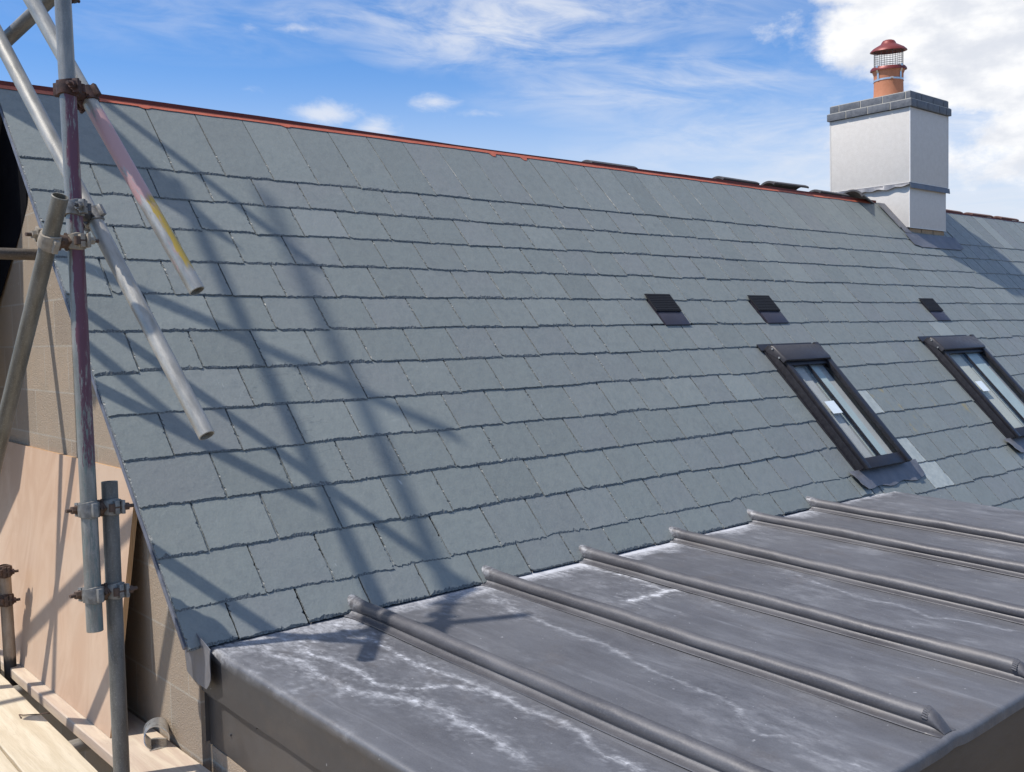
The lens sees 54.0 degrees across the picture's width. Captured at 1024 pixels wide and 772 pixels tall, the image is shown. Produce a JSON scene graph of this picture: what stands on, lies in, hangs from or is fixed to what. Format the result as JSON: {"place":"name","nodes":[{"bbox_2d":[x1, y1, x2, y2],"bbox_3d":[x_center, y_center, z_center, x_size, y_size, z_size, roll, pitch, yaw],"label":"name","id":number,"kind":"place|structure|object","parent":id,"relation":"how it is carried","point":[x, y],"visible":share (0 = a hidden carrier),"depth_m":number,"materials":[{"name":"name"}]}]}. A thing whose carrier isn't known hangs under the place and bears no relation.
{"place":"outdoors","nodes":[
{"label":"outdoors","id":0,"kind":"place"},
{"bbox_2d":[0,577,17,685],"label":"scaffold tube","id":1,"kind":"object","parent":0,"point":[8,637],"visible":0.49,"depth_m":4.18,"materials":[{"name":"metal"}]},
{"bbox_2d":[0,564,18,578],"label":"scaffold coupler","id":2,"kind":"object","parent":1,"relation":"attached to","point":[7,570],"visible":1,"depth_m":4.17,"materials":[{"name":"metal"}]},
{"bbox_2d":[0,593,20,606],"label":"scaffold coupler","id":3,"kind":"object","parent":1,"relation":"attached to","point":[7,600],"visible":0.93,"depth_m":4.17,"materials":[{"name":"metal"}]},
{"bbox_2d":[54,0,103,632],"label":"scaffold tube","id":4,"kind":"object","parent":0,"point":[79,312],"visible":0.99,"depth_m":3.02,"materials":[{"name":"grey metal"}]},
{"bbox_2d":[25,226,98,253],"bbox_3d":[-1.347,-0.433,3.008,0.103,0.085,0.191,1,4,40],"label":"scaffold coupler","id":5,"kind":"object","parent":4,"relation":"attached to","point":[67,242],"visible":0.88,"depth_m":2.99,"materials":[{"name":"silver metal"}]},
{"bbox_2d":[0,193,68,473],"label":"scaffold tube","id":6,"kind":"object","parent":5,"relation":"attached to","point":[44,260],"visible":0.96,"depth_m":3.06,"materials":[{"name":"grey metal"}]},
{"bbox_2d":[0,248,37,259],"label":"scaffold tube","id":7,"kind":"object","parent":6,"relation":"attached to","point":[17,254],"visible":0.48,"depth_m":4.16,"materials":[{"name":"grey metal"}]},
{"bbox_2d":[53,78,100,113],"bbox_3d":[-1.336,-0.895,3.083,0.103,0.086,0.198,-1,3,11],"label":"scaffold coupler","id":8,"kind":"object","parent":4,"relation":"attached to","point":[77,89],"visible":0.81,"depth_m":3.04,"materials":[{"name":"metal"}]},
{"bbox_2d":[23,0,203,294],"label":"scaffold tube","id":9,"kind":"object","parent":8,"relation":"attached to","point":[148,205],"visible":0.9,"depth_m":3.07,"materials":[{"name":"silver metal"}]},
{"bbox_2d":[65,198,106,232],"bbox_3d":[-1.317,-0.522,3.082,0.102,0.093,0.195,-1,3,11],"label":"scaffold coupler","id":10,"kind":"object","parent":4,"relation":"attached to","point":[86,210],"visible":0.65,"depth_m":3.04,"materials":[{"name":"metal"}]},
{"bbox_2d":[0,25,214,439],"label":"scaffold tube","id":11,"kind":"object","parent":10,"relation":"attached to","point":[165,355],"visible":0.89,"depth_m":3.05,"materials":[{"name":"silver metal"}]},
{"bbox_2d":[65,498,133,518],"bbox_3d":[-1.258,0.373,3.066,0.183,0.056,0.101,-4,4,-41],"label":"scaffold coupler","id":12,"kind":"object","parent":4,"relation":"attached to","point":[101,508],"visible":0.99,"depth_m":3.04,"materials":[{"name":"metal"}]},
{"bbox_2d":[69,582,137,604],"bbox_3d":[-1.247,0.630,3.067,0.099,0.056,0.180,2,4,44],"label":"scaffold coupler","id":13,"kind":"object","parent":4,"relation":"attached to","point":[102,593],"visible":0.9,"depth_m":3.05,"materials":[{"name":"metal"}]},
{"bbox_2d":[101,480,129,771],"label":"scaffold tube","id":14,"kind":"object","parent":13,"relation":"attached to","point":[116,649],"visible":1,"depth_m":3.08,"materials":[{"name":"grey metal"}]},
{"bbox_2d":[0,0,1023,221],"label":"sky","id":15,"kind":"structure","parent":0,"point":[738,89],"materials":[{"name":"blue"}]},
{"label":"ground","id":16,"kind":"structure","parent":0,"visible":0},
{"bbox_2d":[0,39,1023,771],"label":"house","id":17,"kind":"structure","parent":16,"relation":"on","point":[412,369],"depth_m":4.88,"materials":[{"name":"stone"}]},
{"bbox_2d":[0,119,26,297],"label":"membrane sheet","id":18,"kind":"object","parent":17,"relation":"attached to","point":[13,199],"visible":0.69,"depth_m":4.53,"materials":[{"name":"black plastic"}]},
{"bbox_2d":[13,685,29,695],"bbox_3d":[-2.459,1.273,3.705,1.545,0.050,0.050,-4,4,-41],"label":"scaffold tube","id":19,"kind":"object","parent":17,"relation":"attached to","point":[20,690],"visible":0.05,"depth_m":4.08,"materials":[{"name":"grey metal"}]},
{"bbox_2d":[69,738,90,751],"bbox_3d":[-1.968,1.292,3.138,1.545,0.051,0.050,-4,4,-41],"label":"scaffold tube","id":20,"kind":"object","parent":17,"relation":"attached to","point":[79,744],"visible":0.1,"depth_m":3.51,"materials":[{"name":"grey metal"}]},
{"bbox_2d":[0,749,18,771],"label":"scaffold board","id":21,"kind":"object","parent":20,"relation":"on","point":[6,765],"visible":1,"depth_m":3.22,"materials":[{"name":"beige wood"}]},
{"bbox_2d":[0,674,97,771],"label":"scaffold board","id":22,"kind":"object","parent":20,"relation":"on","point":[34,743],"visible":0.95,"depth_m":3.40,"materials":[{"name":"beige wood"}]},
{"bbox_2d":[19,712,49,717],"bbox_3d":[-1.730,1.188,3.635,0.105,0.010,0.025,-2,3,-23],"label":"bent wire","id":23,"kind":"object","parent":22,"relation":"on","point":[33,714],"visible":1,"depth_m":3.63,"materials":[{"name":"grey metal"}]},
{"bbox_2d":[0,648,210,771],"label":"scaffold board","id":24,"kind":"object","parent":20,"relation":"on","point":[171,757],"visible":0.4,"depth_m":3.44,"materials":[{"name":"beige wood"}]},
{"bbox_2d":[0,441,136,737],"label":"plywood sheet","id":25,"kind":"object","parent":24,"relation":"on","point":[61,652],"visible":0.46,"depth_m":4.01,"materials":[{"name":"beige wood"}]},
{"bbox_2d":[144,717,168,750],"bbox_3d":[-1.189,1.161,3.357,0.080,0.078,0.108,-2,3,-20],"label":"metal offcut","id":26,"kind":"object","parent":24,"relation":"on","point":[152,744],"visible":1,"depth_m":3.35,"materials":[{"name":"metal"}]},
{"bbox_2d":[581,160,637,168],"bbox_3d":[0.679,-1.554,7.086,0.470,0.039,0.143,-4,4,-41],"label":"ridge tile","id":27,"kind":"object","parent":17,"relation":"on","point":[599,162],"visible":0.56,"depth_m":7.00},
{"bbox_2d":[713,176,759,184],"bbox_3d":[1.785,-1.639,8.039,0.475,0.039,0.143,-3,3,-41],"label":"ridge tile","id":28,"kind":"object","parent":17,"relation":"on","point":[735,179],"visible":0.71,"depth_m":7.95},
{"bbox_2d":[761,181,808,189],"bbox_3d":[2.310,-1.698,8.491,0.505,0.039,0.143,-4,4,-41],"label":"ridge tile","id":29,"kind":"object","parent":17,"relation":"on","point":[782,185],"visible":0.97,"depth_m":8.46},
{"bbox_2d":[809,189,849,196],"bbox_3d":[2.815,-1.708,8.928,0.470,0.040,0.143,-3,3,-41],"label":"ridge tile","id":30,"kind":"object","parent":17,"relation":"on","point":[827,192],"visible":0.69,"depth_m":8.84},
{"bbox_2d":[757,342,923,488],"bbox_3d":[1.995,0.151,6.220,0.767,0.844,0.835,-4,4,-41],"label":"roof window","id":31,"kind":"structure","parent":17,"relation":"in","point":[876,457],"depth_m":6.14,"materials":[{"name":"paint"}]},
{"bbox_2d":[843,189,873,203],"bbox_3d":[3.183,-1.729,9.198,0.192,0.062,0.380,13,4,35],"label":"ridge tile","id":32,"kind":"object","parent":17,"relation":"on","point":[853,193],"visible":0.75,"depth_m":9.13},
{"bbox_2d":[918,334,1023,452],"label":"roof window","id":33,"kind":"structure","parent":17,"relation":"in","point":[967,359],"depth_m":7.56,"materials":[{"name":"glass"}]},
{"bbox_2d":[964,212,992,217],"bbox_3d":[5.011,-1.839,10.822,0.495,0.039,0.143,-4,4,-41],"label":"ridge tile","id":34,"kind":"object","parent":17,"relation":"on","point":[984,215],"visible":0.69,"depth_m":10.72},
{"bbox_2d":[991,216,1018,220],"bbox_3d":[5.523,-1.874,11.264,0.450,0.039,0.143,-3,4,-41],"label":"ridge tile","id":35,"kind":"object","parent":17,"relation":"on","point":[1006,218],"visible":0.68,"depth_m":11.15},
{"bbox_2d":[185,491,1023,771],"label":"flat roof extension","id":36,"kind":"object","parent":16,"relation":"on","point":[883,632],"visible":0.98,"depth_m":3.04,"materials":[{"name":"metal"}]},
{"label":"scaffold coupler","id":37,"kind":"object","parent":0,"visible":0},
{"bbox_2d":[4,0,53,45],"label":"scaffold tube","id":38,"kind":"object","parent":37,"relation":"attached to","point":[21,25],"visible":0.6,"depth_m":3.43,"materials":[{"name":"silver metal"}]}
]}

